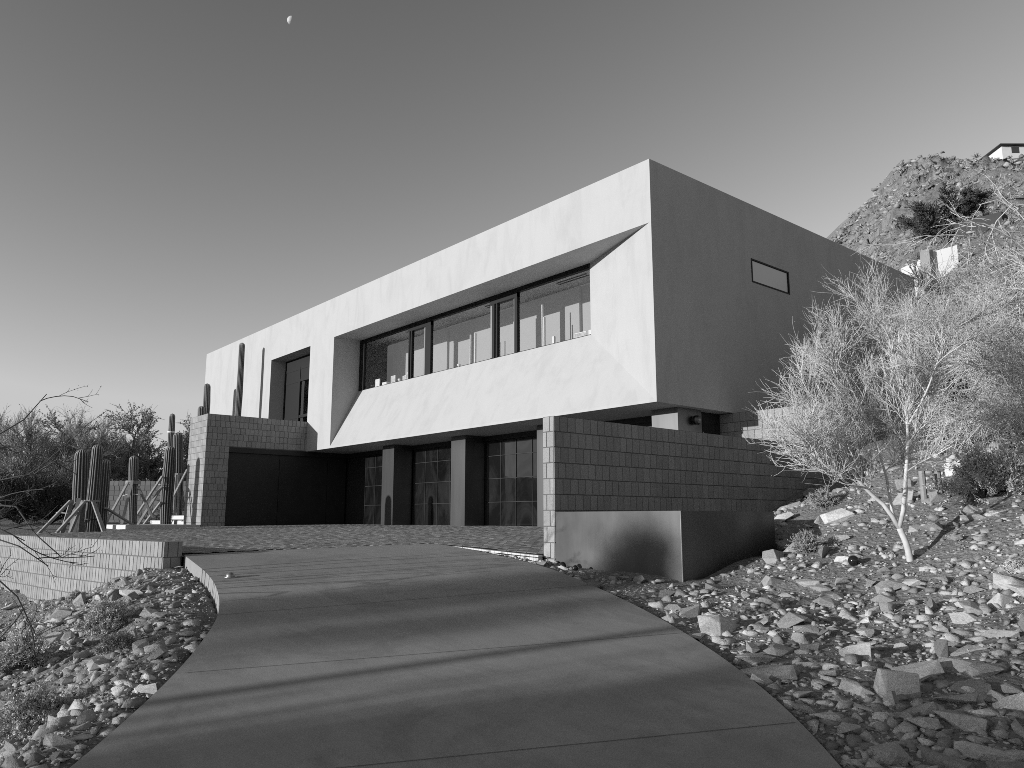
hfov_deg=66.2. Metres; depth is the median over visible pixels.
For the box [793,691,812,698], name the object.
rock
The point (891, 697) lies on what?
rock
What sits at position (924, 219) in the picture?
bush
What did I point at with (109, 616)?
desert shrub
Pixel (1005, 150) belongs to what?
hilltop house
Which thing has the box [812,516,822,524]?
rock
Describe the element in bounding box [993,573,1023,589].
rock
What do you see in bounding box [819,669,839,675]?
rock
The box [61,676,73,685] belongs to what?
rock
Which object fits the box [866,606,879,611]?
rock
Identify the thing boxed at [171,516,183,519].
concrete step
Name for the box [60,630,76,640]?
rock
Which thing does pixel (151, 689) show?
rock
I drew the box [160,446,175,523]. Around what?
saguaro cactus
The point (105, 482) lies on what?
saguaro cactus
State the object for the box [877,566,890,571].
rock
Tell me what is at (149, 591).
rock
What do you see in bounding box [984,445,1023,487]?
desert shrub
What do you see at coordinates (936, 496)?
rock
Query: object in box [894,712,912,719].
rock
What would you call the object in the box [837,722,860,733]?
boulder
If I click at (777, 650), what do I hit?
rock
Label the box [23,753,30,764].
rock
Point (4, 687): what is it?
rock
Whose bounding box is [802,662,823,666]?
rock
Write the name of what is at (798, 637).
rock
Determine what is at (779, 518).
rock
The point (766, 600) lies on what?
rock
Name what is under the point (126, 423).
palo verde tree
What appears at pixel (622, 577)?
rock
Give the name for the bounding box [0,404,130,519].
palo verde tree
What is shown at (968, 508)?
rock
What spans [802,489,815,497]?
rock
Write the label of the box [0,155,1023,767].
ground
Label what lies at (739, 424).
block wall
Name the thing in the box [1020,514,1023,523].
rock
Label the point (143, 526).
concrete step
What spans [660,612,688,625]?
rock
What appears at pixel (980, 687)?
rock
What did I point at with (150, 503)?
cactus brace
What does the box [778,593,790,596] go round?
rock
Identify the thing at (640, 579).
rock
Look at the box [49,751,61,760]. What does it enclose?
rock
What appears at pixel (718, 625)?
rock
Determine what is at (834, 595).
rock
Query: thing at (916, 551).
rock
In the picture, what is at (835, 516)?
boulder
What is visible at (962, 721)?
rock
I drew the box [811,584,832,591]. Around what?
rock
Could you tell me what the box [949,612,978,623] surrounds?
rock
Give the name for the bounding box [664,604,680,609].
rock
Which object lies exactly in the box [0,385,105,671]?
palo verde tree
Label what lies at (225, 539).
paved court
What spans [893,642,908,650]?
rock
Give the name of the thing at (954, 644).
rock
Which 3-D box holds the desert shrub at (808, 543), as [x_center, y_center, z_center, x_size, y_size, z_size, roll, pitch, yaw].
[3.185,1.708,8.520,0.438,0.292,0.377,-1,-10,6]
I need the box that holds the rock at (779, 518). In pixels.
[774,512,793,523]
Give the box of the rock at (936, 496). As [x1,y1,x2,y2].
[928,491,948,502]
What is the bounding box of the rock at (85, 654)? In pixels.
[73,650,91,657]
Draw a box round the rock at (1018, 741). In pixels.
[1007,738,1023,745]
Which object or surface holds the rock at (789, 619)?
on the ground
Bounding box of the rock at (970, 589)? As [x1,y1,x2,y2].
[963,586,984,593]
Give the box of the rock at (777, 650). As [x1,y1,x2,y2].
[763,643,793,656]
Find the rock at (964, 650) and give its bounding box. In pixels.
[950,644,989,655]
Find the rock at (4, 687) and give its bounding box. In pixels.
[0,683,11,690]
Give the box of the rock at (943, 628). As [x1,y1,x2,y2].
[936,625,949,631]
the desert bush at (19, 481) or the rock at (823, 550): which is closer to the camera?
the rock at (823, 550)
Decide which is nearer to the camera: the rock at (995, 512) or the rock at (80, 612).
the rock at (995, 512)
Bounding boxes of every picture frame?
[391,375,395,382]
[574,331,586,337]
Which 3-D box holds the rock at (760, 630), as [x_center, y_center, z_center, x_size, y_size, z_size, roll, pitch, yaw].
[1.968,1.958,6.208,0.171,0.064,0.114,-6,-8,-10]
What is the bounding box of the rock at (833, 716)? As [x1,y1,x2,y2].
[812,712,843,720]
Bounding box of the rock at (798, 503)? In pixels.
[777,501,801,509]
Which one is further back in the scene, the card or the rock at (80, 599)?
the card
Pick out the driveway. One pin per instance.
(403, 707)
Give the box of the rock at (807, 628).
[793,625,818,632]
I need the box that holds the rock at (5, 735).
[0,732,12,749]
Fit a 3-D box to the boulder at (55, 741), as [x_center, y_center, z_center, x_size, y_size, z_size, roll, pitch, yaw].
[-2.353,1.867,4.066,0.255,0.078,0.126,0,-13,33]
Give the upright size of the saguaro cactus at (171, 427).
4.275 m
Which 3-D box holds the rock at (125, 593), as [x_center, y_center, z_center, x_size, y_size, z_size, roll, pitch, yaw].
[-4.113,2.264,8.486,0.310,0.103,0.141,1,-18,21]
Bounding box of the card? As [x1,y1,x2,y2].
[375,379,379,386]
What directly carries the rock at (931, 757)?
on the ground
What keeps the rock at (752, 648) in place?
on the ground
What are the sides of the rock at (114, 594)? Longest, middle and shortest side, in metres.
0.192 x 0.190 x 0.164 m
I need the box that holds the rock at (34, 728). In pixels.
[30,724,39,733]
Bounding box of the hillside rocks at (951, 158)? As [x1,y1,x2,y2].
[831,153,1023,378]
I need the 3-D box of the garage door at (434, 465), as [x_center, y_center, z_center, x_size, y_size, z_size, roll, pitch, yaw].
[-2.012,3.011,23.209,0.044,2.315,3.237,8,-13,-40]
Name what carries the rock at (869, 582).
on the ground
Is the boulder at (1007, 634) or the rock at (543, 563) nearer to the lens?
the boulder at (1007, 634)
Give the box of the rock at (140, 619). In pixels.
[135,618,147,621]
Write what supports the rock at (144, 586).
on the ground
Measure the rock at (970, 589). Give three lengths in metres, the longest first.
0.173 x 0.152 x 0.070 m
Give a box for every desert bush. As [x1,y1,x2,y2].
[0,464,71,523]
[0,466,63,525]
[6,467,89,523]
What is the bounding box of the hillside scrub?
[830,152,1023,357]
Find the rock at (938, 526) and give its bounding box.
[919,523,942,530]
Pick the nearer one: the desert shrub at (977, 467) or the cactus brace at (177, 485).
the desert shrub at (977, 467)
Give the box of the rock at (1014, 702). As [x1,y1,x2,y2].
[991,692,1023,711]
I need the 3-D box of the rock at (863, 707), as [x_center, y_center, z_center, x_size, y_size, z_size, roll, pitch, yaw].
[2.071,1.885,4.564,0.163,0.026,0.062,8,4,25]
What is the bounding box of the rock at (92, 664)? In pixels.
[86,659,109,670]
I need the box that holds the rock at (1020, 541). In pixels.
[1014,539,1023,544]
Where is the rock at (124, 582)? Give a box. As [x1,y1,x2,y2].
[115,580,131,586]
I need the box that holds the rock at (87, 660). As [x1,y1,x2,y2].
[82,657,105,662]
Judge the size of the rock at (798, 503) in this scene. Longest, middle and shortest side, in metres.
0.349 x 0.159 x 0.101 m
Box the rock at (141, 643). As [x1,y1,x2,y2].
[132,639,147,649]
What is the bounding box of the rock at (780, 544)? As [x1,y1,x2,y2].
[776,540,790,550]
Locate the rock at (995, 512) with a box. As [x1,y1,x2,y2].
[984,510,1006,515]
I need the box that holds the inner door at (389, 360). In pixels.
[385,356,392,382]
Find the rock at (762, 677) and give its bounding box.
[750,673,772,684]
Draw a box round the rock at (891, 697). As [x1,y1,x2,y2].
[883,691,898,706]
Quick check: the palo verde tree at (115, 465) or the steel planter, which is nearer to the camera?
the steel planter
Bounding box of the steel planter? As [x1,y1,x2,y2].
[556,511,775,581]
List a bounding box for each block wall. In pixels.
[0,534,182,600]
[107,481,185,521]
[543,416,853,562]
[719,399,964,449]
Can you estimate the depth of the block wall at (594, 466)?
11.25 m
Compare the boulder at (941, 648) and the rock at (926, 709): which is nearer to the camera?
the rock at (926, 709)
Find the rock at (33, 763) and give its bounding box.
[25,761,38,767]
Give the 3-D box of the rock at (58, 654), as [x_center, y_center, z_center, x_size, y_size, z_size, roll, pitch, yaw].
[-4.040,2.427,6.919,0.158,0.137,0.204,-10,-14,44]
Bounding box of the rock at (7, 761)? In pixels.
[1,756,15,767]
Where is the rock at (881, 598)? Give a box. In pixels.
[870,594,896,602]
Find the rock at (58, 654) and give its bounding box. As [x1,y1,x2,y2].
[43,653,63,661]
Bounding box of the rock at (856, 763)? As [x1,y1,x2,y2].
[847,759,864,767]
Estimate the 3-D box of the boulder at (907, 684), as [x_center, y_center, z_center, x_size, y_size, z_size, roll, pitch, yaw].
[2.352,1.851,4.800,0.249,0.243,0.257,-2,-10,12]
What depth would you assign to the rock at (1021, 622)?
5.46 m
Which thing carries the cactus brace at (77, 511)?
on the ground
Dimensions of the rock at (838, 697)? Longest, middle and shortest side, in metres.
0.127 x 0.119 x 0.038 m
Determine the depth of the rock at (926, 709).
4.46 m
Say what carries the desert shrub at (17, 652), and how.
on the ground
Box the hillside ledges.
[834,151,1015,258]
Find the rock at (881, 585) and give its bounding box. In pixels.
[875,580,906,592]
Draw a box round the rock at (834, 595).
[821,591,843,598]
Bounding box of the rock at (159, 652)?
[150,647,167,659]
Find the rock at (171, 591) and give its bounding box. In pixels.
[165,590,176,593]
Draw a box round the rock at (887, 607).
[879,602,894,612]
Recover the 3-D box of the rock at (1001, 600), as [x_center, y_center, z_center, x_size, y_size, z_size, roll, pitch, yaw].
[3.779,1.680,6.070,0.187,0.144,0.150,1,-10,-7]
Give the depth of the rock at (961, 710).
4.44 m
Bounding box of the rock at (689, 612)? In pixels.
[678,605,700,617]
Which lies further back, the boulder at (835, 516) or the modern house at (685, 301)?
the modern house at (685, 301)
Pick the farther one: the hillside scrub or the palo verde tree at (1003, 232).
the hillside scrub
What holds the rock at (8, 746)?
on the ground
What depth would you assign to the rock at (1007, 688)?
4.63 m
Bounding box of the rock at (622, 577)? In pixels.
[616,576,633,579]
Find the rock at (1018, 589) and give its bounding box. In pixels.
[1005,584,1023,596]
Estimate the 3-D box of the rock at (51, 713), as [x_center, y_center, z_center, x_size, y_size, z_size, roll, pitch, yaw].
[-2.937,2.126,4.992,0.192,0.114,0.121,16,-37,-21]
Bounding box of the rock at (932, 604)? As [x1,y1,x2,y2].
[926,598,938,609]
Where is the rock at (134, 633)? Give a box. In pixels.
[130,627,136,637]
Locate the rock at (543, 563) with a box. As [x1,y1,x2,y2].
[536,561,547,566]
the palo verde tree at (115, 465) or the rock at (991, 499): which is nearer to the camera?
the rock at (991, 499)
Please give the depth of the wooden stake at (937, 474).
9.09 m
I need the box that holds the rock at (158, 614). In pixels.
[150,612,166,617]
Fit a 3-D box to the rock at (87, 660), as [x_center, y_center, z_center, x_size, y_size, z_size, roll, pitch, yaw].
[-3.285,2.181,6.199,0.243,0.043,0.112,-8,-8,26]
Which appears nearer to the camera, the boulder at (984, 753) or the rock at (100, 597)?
the boulder at (984, 753)
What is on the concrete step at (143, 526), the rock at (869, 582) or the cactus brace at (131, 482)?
the cactus brace at (131, 482)
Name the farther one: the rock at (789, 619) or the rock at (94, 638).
the rock at (94, 638)
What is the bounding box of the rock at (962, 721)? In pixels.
[932,710,986,731]
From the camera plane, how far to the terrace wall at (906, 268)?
38.29 m
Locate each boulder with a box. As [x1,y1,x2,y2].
[43,733,77,750]
[791,703,819,713]
[820,508,854,524]
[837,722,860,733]
[873,668,920,697]
[903,717,940,730]
[934,639,949,657]
[944,460,962,475]
[954,741,1007,760]
[980,629,1019,638]
[984,442,1008,455]
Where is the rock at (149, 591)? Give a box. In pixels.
[144,588,157,594]
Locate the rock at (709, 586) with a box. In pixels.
[705,583,721,589]
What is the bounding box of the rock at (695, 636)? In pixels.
[688,633,704,639]
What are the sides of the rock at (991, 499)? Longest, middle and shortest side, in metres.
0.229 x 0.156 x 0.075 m
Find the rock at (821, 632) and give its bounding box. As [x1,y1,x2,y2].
[817,630,828,636]
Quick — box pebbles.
[462,547,558,565]
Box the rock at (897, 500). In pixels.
[892,491,913,504]
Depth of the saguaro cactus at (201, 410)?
31.15 m
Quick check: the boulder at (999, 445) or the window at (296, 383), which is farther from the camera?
the window at (296, 383)
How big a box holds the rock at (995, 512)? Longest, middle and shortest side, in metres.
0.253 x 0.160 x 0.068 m
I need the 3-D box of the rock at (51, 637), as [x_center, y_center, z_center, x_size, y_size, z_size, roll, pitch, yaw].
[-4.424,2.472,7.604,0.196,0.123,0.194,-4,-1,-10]
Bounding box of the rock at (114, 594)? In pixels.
[106,589,122,600]
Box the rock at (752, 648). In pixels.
[746,642,759,652]
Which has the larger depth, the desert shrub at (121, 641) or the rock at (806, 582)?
the rock at (806, 582)
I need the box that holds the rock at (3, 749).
[0,739,21,753]
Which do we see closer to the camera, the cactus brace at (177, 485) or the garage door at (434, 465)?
the garage door at (434, 465)
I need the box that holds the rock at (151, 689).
[134,683,156,696]
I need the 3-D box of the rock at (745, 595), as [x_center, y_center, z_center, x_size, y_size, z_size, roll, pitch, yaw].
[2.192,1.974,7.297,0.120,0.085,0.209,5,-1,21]
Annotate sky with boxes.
[0,0,1023,475]
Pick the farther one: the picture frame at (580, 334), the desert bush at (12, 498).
the desert bush at (12, 498)
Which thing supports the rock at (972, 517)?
on the ground
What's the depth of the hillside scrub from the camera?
61.41 m
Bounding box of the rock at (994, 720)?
[990,717,1006,723]
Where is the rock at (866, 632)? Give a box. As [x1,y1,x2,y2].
[856,628,874,636]
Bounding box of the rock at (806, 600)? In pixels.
[796,597,813,604]
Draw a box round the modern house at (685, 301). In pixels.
[183,159,921,526]
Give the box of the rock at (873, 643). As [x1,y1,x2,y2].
[857,641,876,645]
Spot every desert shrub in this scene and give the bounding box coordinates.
[0,618,64,673]
[0,675,81,746]
[62,589,87,607]
[70,594,139,639]
[91,629,140,655]
[785,529,827,553]
[804,486,844,510]
[919,440,1023,504]
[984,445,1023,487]
[999,556,1023,574]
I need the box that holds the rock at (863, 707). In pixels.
[853,703,872,711]
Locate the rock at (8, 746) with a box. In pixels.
[4,741,16,750]
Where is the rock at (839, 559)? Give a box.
[833,556,848,562]
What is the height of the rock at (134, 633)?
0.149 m
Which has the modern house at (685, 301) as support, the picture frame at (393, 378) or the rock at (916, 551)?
the picture frame at (393, 378)
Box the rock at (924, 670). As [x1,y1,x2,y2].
[891,660,944,681]
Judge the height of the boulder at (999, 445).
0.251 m
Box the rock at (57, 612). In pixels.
[49,609,71,618]
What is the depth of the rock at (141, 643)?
6.11 m
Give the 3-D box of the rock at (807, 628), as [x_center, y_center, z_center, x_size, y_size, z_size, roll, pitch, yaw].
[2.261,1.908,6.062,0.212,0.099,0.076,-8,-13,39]
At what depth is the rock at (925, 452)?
11.12 m
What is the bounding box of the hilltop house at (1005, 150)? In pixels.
[979,143,1023,159]
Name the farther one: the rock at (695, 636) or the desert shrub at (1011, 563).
the desert shrub at (1011, 563)
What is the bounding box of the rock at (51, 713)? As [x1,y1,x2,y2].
[30,710,58,725]
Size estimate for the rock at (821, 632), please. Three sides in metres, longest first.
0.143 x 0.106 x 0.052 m
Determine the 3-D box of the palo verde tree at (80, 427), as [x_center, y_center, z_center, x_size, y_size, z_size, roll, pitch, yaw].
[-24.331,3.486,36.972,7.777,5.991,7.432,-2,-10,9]
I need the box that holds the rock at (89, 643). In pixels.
[82,640,101,646]
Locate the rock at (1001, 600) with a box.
[987,593,1013,607]
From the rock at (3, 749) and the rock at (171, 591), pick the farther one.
the rock at (171, 591)
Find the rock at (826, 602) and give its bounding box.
[813,597,839,607]
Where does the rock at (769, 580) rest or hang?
on the ground
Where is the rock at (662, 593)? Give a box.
[658,590,675,597]
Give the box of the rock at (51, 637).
[43,632,63,645]
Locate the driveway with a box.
[70,543,841,767]
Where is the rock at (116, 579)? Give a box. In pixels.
[110,576,121,582]
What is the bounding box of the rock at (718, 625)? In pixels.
[697,615,735,635]
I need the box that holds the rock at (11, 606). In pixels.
[0,602,17,609]
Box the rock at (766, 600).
[754,597,774,604]
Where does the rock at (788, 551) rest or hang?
on the ground
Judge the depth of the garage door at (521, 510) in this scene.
20.88 m
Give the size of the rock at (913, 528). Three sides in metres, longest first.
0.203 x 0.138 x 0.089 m
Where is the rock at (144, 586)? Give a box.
[133,582,158,590]
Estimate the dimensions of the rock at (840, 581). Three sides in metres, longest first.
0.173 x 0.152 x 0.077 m
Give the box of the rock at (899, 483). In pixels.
[894,479,914,489]
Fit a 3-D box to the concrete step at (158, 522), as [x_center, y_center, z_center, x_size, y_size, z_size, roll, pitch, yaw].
[-11.730,4.840,27.435,0.500,0.140,4.350,8,-13,-40]
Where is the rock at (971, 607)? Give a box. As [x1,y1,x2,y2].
[958,600,982,615]
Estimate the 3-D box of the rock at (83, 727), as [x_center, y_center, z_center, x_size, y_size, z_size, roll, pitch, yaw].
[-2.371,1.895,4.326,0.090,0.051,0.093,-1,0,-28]
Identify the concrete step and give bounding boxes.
[106,524,199,528]
[150,520,183,523]
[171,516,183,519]
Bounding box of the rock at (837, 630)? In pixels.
[826,627,849,634]
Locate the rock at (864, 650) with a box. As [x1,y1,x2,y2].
[839,642,870,658]
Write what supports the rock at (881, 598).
on the ground
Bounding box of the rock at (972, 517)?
[959,514,986,519]
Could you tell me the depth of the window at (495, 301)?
22.05 m
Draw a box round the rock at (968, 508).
[959,504,978,514]
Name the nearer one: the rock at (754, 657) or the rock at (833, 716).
the rock at (833, 716)
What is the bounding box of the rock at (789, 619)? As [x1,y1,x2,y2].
[776,612,807,627]
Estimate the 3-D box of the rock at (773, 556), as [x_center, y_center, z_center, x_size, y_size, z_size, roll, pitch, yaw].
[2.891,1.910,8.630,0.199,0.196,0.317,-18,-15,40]
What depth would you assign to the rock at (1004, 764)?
3.57 m
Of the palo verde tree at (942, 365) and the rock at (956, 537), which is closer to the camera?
the rock at (956, 537)
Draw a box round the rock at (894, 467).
[882,465,900,470]
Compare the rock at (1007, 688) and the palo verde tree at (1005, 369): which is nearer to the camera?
the rock at (1007, 688)
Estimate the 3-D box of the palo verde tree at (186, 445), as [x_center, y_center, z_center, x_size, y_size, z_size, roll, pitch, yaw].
[-18.137,4.788,41.342,6.780,4.717,6.890,8,-13,-40]
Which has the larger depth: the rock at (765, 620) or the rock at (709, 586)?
the rock at (709, 586)
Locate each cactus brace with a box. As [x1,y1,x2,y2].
[36,498,80,533]
[55,500,105,532]
[104,507,134,524]
[107,480,154,524]
[137,476,162,523]
[173,469,186,515]
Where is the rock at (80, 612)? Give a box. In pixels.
[74,611,88,614]
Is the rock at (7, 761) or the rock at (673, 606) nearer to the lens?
the rock at (7, 761)
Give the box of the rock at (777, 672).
[740,665,797,680]
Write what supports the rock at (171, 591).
on the ground
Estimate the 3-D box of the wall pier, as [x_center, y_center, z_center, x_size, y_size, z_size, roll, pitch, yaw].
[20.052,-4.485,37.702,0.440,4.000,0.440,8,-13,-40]
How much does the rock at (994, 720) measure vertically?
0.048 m
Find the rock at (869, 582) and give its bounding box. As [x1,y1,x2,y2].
[866,579,875,586]
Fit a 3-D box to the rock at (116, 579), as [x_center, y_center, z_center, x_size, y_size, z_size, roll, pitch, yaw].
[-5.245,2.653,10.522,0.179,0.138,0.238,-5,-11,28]
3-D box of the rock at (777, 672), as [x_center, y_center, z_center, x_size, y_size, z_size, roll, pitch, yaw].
[1.682,1.932,5.215,0.403,0.122,0.194,-12,-20,19]
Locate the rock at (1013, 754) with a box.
[1002,749,1023,760]
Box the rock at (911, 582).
[902,579,922,586]
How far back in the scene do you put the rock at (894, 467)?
10.84 m
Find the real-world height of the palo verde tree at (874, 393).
3.980 m
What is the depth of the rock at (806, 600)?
7.00 m
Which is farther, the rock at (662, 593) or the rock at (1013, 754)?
the rock at (662, 593)
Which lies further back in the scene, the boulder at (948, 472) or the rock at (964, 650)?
the boulder at (948, 472)
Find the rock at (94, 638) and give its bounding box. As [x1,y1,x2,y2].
[88,631,102,640]
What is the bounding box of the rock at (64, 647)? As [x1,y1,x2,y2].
[59,645,73,649]
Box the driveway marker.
[224,572,236,577]
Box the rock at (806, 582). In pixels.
[796,579,821,586]
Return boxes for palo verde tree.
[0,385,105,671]
[0,404,107,480]
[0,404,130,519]
[21,420,154,490]
[37,400,191,480]
[93,436,187,480]
[110,430,189,480]
[742,253,1023,561]
[823,377,951,414]
[848,250,1023,440]
[854,166,1023,298]
[854,236,1023,476]
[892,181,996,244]
[892,225,1023,398]
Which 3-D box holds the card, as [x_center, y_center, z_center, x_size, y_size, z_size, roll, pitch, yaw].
[-4.447,-0.012,26.019,0.030,0.300,0.270,8,-13,-40]
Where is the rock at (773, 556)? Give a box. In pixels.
[762,549,784,563]
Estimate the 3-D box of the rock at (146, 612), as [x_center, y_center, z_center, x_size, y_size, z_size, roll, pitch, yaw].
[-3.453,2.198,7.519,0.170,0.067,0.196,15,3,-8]
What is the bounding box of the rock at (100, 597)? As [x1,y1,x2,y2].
[95,595,105,600]
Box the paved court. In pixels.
[18,524,543,557]
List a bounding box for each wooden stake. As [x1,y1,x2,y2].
[918,471,927,501]
[934,471,942,492]
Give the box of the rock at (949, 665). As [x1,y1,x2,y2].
[938,657,984,672]
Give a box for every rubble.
[0,424,1023,767]
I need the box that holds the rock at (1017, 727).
[1010,719,1023,736]
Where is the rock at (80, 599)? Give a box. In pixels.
[73,592,85,606]
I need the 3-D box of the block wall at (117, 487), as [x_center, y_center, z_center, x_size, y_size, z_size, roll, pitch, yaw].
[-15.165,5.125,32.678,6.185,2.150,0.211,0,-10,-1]
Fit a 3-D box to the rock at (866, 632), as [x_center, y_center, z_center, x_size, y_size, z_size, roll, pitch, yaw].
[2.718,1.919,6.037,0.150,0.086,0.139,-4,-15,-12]
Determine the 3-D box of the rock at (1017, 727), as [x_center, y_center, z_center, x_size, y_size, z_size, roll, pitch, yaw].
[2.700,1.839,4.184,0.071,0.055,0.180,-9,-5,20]
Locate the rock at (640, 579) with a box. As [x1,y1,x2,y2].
[633,575,646,582]
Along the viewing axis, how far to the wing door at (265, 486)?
26.20 m
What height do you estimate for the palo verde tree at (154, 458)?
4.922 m
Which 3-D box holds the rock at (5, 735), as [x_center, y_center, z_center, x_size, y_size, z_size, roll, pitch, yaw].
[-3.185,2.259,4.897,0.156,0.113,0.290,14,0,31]
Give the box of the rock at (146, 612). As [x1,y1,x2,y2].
[139,607,158,617]
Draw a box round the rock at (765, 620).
[760,616,771,624]
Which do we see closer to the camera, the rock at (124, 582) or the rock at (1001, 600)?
the rock at (1001, 600)
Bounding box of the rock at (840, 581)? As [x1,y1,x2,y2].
[835,577,850,584]
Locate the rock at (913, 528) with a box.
[908,525,920,532]
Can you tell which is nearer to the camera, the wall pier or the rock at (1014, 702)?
the rock at (1014, 702)
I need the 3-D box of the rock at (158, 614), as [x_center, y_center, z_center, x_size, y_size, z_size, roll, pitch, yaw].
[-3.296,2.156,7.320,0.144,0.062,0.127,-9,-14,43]
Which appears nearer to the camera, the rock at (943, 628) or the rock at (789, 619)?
the rock at (943, 628)
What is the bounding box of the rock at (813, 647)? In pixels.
[800,643,819,650]
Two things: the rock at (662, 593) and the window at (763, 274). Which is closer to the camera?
the rock at (662, 593)
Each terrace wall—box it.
[901,260,921,295]
[933,245,958,281]
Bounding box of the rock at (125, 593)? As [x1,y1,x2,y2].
[119,590,142,596]
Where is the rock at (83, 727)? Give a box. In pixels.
[72,721,90,731]
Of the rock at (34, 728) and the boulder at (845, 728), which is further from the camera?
the rock at (34, 728)
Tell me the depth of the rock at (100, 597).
8.86 m
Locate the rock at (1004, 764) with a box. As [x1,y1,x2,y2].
[985,761,1023,767]
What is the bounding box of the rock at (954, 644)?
[948,641,962,647]
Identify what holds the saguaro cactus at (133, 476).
on the ground
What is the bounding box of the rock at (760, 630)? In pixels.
[753,627,768,634]
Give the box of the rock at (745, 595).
[741,592,754,598]
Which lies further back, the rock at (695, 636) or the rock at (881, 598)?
the rock at (881, 598)
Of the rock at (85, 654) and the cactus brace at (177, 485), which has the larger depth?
the cactus brace at (177, 485)
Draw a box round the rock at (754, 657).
[735,653,775,662]
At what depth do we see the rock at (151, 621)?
7.10 m
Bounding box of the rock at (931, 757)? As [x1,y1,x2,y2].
[921,749,971,767]
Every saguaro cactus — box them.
[72,449,88,501]
[84,444,102,531]
[96,459,110,531]
[128,456,137,524]
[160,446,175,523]
[167,413,174,446]
[171,432,183,520]
[197,406,204,415]
[203,383,210,413]
[235,343,244,415]
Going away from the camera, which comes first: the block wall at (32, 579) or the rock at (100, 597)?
the rock at (100, 597)
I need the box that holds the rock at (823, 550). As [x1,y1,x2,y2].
[818,545,828,557]
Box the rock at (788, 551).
[783,544,794,553]
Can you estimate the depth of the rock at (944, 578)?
6.82 m
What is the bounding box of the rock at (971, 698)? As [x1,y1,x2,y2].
[932,693,978,703]
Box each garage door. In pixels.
[364,454,382,524]
[412,446,450,524]
[485,436,536,525]
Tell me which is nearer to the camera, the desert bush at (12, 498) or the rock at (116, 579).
the rock at (116, 579)
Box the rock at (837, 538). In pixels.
[827,535,849,541]
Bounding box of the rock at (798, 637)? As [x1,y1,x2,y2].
[791,632,806,643]
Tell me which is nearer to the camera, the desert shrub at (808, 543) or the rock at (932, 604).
the rock at (932, 604)
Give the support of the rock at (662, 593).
on the ground
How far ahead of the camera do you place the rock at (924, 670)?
5.04 m
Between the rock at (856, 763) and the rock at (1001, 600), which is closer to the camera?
the rock at (856, 763)
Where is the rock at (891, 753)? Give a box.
[869,741,913,765]
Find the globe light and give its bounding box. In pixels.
[848,555,858,565]
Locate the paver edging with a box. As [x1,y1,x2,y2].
[454,546,542,560]
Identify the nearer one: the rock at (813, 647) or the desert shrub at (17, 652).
the rock at (813, 647)
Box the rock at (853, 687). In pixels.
[838,679,874,695]
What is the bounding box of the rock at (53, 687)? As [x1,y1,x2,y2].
[20,683,58,693]
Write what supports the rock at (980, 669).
on the ground
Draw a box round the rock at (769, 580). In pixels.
[761,575,782,586]
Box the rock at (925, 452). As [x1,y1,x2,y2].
[911,450,926,460]
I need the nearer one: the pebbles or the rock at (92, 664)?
the rock at (92, 664)
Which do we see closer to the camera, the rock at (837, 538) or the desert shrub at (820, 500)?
the rock at (837, 538)
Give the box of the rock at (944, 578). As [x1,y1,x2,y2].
[927,576,949,581]
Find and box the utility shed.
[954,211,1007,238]
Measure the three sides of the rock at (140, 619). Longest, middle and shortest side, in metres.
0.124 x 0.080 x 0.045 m
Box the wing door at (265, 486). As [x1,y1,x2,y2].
[224,447,346,525]
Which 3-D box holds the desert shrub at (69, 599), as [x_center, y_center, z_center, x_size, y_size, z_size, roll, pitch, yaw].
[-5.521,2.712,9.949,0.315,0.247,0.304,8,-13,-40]
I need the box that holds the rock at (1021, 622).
[1018,613,1023,630]
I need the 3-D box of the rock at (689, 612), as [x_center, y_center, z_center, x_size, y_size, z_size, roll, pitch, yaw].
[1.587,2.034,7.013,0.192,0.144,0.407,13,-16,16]
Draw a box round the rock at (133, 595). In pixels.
[124,591,139,599]
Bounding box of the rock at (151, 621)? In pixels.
[147,620,158,624]
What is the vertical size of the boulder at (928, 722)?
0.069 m
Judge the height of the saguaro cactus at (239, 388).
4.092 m
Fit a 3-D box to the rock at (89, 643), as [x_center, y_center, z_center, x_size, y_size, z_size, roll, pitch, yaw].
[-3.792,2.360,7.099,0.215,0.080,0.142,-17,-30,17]
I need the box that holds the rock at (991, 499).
[980,496,997,502]
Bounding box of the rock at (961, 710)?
[954,708,967,713]
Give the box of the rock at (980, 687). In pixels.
[949,681,991,694]
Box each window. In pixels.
[283,354,309,421]
[358,263,590,390]
[751,258,789,294]
[1011,147,1018,152]
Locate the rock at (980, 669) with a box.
[966,662,1004,675]
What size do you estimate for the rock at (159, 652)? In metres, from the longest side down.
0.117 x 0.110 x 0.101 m
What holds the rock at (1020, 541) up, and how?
on the ground
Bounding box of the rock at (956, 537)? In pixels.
[948,534,962,540]
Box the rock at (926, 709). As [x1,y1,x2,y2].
[902,702,938,715]
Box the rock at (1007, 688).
[1001,683,1022,693]
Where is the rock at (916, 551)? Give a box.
[911,548,924,555]
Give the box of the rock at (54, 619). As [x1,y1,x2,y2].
[50,615,71,622]
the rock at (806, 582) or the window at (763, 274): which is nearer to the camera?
the rock at (806, 582)
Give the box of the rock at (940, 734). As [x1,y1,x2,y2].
[935,731,951,738]
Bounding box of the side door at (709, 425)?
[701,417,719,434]
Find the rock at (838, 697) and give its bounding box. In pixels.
[835,694,846,700]

